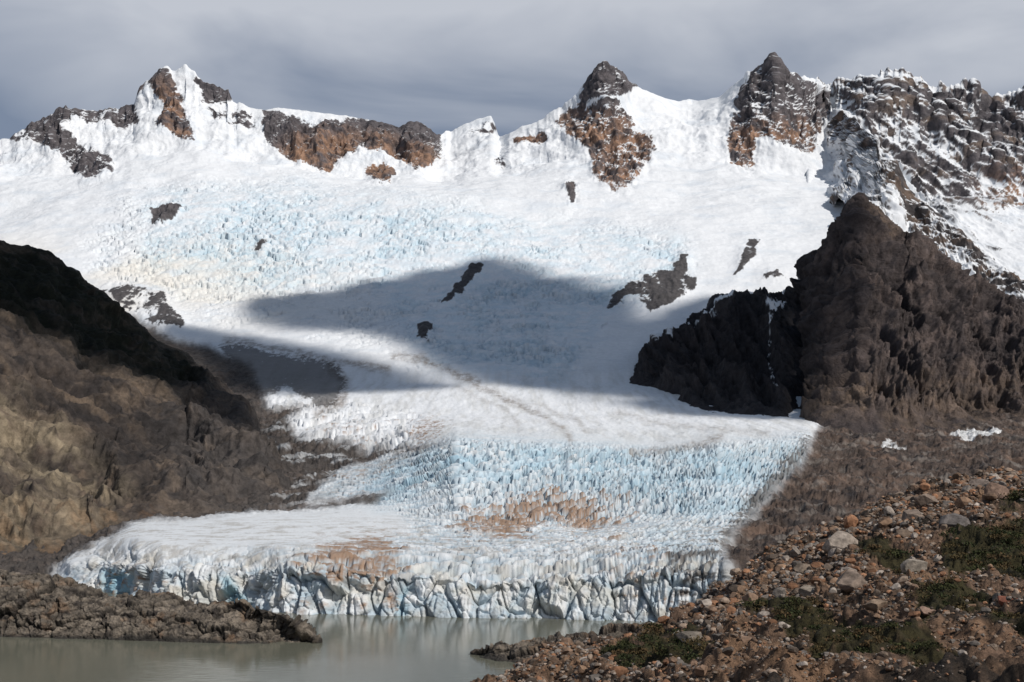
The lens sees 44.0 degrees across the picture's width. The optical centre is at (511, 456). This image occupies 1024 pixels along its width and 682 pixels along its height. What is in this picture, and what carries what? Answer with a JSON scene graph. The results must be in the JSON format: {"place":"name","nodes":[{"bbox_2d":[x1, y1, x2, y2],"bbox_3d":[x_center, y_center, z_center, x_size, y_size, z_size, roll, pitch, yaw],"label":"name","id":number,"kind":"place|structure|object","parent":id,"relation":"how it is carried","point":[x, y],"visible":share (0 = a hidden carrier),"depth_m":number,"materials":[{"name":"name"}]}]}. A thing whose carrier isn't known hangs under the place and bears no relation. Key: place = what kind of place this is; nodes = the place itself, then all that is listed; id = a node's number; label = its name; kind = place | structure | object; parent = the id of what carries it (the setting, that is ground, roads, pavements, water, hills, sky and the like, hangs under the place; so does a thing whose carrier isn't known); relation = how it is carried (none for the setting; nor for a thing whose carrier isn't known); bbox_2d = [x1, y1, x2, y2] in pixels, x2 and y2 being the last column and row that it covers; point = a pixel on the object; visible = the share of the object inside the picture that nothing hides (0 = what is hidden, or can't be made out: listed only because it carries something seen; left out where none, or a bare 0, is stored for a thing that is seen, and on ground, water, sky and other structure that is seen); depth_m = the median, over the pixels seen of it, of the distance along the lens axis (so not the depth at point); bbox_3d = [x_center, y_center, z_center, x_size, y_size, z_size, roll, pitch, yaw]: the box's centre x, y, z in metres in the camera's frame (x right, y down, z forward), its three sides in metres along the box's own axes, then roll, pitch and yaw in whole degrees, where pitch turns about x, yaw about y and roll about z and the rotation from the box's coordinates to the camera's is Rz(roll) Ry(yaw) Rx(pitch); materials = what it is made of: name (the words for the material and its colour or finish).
{"place":"outdoors","nodes":[
{"label":"outdoors","id":0,"kind":"place"},
{"bbox_2d":[0,240,293,554],"bbox_3d":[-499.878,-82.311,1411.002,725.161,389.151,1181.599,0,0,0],"label":"hillside","id":1,"kind":"structure","parent":0,"point":[113,412],"depth_m":1257.71,"materials":[{"name":"brown stone"}]},
{"bbox_2d":[0,64,500,224],"bbox_3d":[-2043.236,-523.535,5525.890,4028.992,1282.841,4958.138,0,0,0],"label":"snow mountain","id":2,"kind":"structure","parent":0,"point":[184,132],"depth_m":3527.18,"materials":[{"name":"white snow"}]},
{"bbox_2d":[0,591,655,681],"bbox_3d":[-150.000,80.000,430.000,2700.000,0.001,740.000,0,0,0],"label":"lake","id":3,"kind":"structure","parent":0,"point":[367,648],"depth_m":512.98,"materials":[{"name":"grey liquid"}]},
{"bbox_2d":[0,569,322,643],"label":"rock outcrop","id":4,"kind":"object","parent":3,"relation":"in","point":[39,605],"visible":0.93,"depth_m":564.13,"materials":[{"name":"brown stone"}]},
{"bbox_2d":[470,621,660,662],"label":"rock outcrop","id":5,"kind":"object","parent":3,"relation":"in","point":[520,651],"visible":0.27,"depth_m":499.54,"materials":[{"name":"brown stone"}]},
{"bbox_2d":[0,193,1023,621],"bbox_3d":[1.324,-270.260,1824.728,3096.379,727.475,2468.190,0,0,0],"label":"glacier","id":6,"kind":"object","parent":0,"point":[458,411],"visible":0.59,"depth_m":1622.79,"materials":[{"name":"white ice"}]},
{"bbox_2d":[0,0,1023,139],"label":"sky","id":7,"kind":"structure","parent":0,"point":[441,65],"materials":[{"name":"grey"}]},
{"bbox_2d":[499,61,689,207],"bbox_3d":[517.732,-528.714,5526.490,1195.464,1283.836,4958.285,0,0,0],"label":"snow mountain","id":8,"kind":"structure","parent":0,"point":[608,134],"depth_m":3554.18,"materials":[{"name":"white snow"}]},
{"bbox_2d":[470,466,1023,681],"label":"moraine slope","id":9,"kind":"structure","parent":0,"point":[992,668],"depth_m":48.56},
{"bbox_2d":[601,652,611,657],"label":"boulder","id":10,"kind":"object","parent":9,"relation":"on","point":[606,655],"visible":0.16,"depth_m":67.14,"materials":[{"name":"stone"}]},
{"bbox_2d":[675,631,701,643],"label":"boulder","id":11,"kind":"object","parent":9,"relation":"on","point":[681,635],"visible":0.54,"depth_m":73.43,"materials":[{"name":"stone"}]},
{"bbox_2d":[741,593,757,600],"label":"boulder","id":12,"kind":"object","parent":9,"relation":"on","point":[752,596],"visible":0.63,"depth_m":84.76,"materials":[{"name":"stone"}]},
{"bbox_2d":[495,466,1023,681],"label":"rubble","id":13,"kind":"object","parent":9,"relation":"on","point":[796,552],"visible":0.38,"depth_m":80.47,"materials":[{"name":"stone"}]},
{"bbox_2d":[523,475,1023,681],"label":"rubble stones","id":14,"kind":"object","parent":9,"relation":"on","point":[850,520],"visible":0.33,"depth_m":88.72,"materials":[{"name":"brown stone"}]},
{"bbox_2d":[793,563,810,573],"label":"boulder","id":15,"kind":"object","parent":9,"relation":"on","point":[801,568],"visible":0.69,"depth_m":91.03,"materials":[{"name":"stone"}]},
{"bbox_2d":[798,585,814,596],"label":"boulder","id":16,"kind":"object","parent":9,"relation":"on","point":[804,590],"visible":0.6,"depth_m":70.15,"materials":[{"name":"stone"}]},
{"bbox_2d":[599,486,1023,669],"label":"shrubs","id":17,"kind":"object","parent":9,"relation":"on","point":[857,632],"visible":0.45,"depth_m":58.70,"materials":[{"name":"foliage"}]},
{"bbox_2d":[822,530,857,552],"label":"boulder","id":18,"kind":"object","parent":9,"relation":"on","point":[839,539],"visible":0.69,"depth_m":92.68,"materials":[{"name":"stone"}]},
{"bbox_2d":[836,569,867,592],"bbox_3d":[16.685,6.093,62.077,1.606,1.158,1.483,0,0,19],"label":"boulder","id":19,"kind":"object","parent":9,"relation":"on","point":[849,580],"visible":0.87,"depth_m":61.70,"materials":[{"name":"stone"}]},
{"bbox_2d":[862,599,887,611],"bbox_3d":[15.138,6.182,52.762,1.081,0.532,0.942,0,0,0],"label":"boulder","id":20,"kind":"object","parent":9,"relation":"on","point":[875,605],"visible":0.94,"depth_m":52.49,"materials":[{"name":"stone"}]},
{"bbox_2d":[901,509,923,519],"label":"boulder","id":21,"kind":"object","parent":9,"relation":"on","point":[907,514],"visible":0.5,"depth_m":98.03,"materials":[{"name":"stone"}]},
{"bbox_2d":[900,559,927,573],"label":"boulder","id":22,"kind":"object","parent":9,"relation":"on","point":[913,565],"visible":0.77,"depth_m":73.35,"materials":[{"name":"stone"}]},
{"bbox_2d":[915,494,937,506],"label":"boulder","id":23,"kind":"object","parent":9,"relation":"on","point":[922,500],"visible":0.85,"depth_m":109.76,"materials":[{"name":"stone"}]},
{"bbox_2d":[920,606,935,615],"bbox_3d":[14.834,5.505,45.283,0.470,0.358,0.652,0,0,39],"label":"boulder","id":24,"kind":"object","parent":9,"relation":"on","point":[924,610],"visible":0.91,"depth_m":45.13,"materials":[{"name":"stone"}]},
{"bbox_2d":[938,513,969,528],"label":"boulder","id":25,"kind":"object","parent":9,"relation":"on","point":[953,519],"visible":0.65,"depth_m":87.11,"materials":[{"name":"stone"}]},
{"bbox_2d":[968,479,988,485],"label":"boulder","id":26,"kind":"object","parent":9,"relation":"on","point":[982,482],"visible":0.35,"depth_m":134.03,"materials":[{"name":"stone"}]},
{"bbox_2d":[984,482,1008,498],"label":"boulder","id":27,"kind":"object","parent":9,"relation":"on","point":[995,488],"visible":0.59,"depth_m":110.53,"materials":[{"name":"stone"}]},
{"bbox_2d":[997,595,1017,605],"bbox_3d":[17.666,5.127,45.076,0.761,0.371,0.590,0,0,25],"label":"boulder","id":28,"kind":"object","parent":9,"relation":"on","point":[1001,600],"visible":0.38,"depth_m":45.01,"materials":[{"name":"stone"}]},
{"bbox_2d":[629,192,1023,433],"bbox_3d":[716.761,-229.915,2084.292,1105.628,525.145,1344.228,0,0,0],"label":"rock mountain","id":29,"kind":"structure","parent":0,"point":[874,319],"depth_m":1903.18,"materials":[{"name":"brown stone"}]},
{"bbox_2d":[688,52,1023,217],"bbox_3d":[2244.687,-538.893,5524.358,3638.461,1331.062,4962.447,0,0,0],"label":"snow mountain","id":30,"kind":"structure","parent":0,"point":[757,136],"depth_m":3650.54,"materials":[{"name":"white snow"}]},
{"bbox_2d":[807,110,1023,302],"bbox_3d":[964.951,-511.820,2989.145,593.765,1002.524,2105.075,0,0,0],"label":"rocky ridge","id":31,"kind":"structure","parent":0,"point":[866,164],"depth_m":2954.68,"materials":[{"name":"white snow"}]}
]}

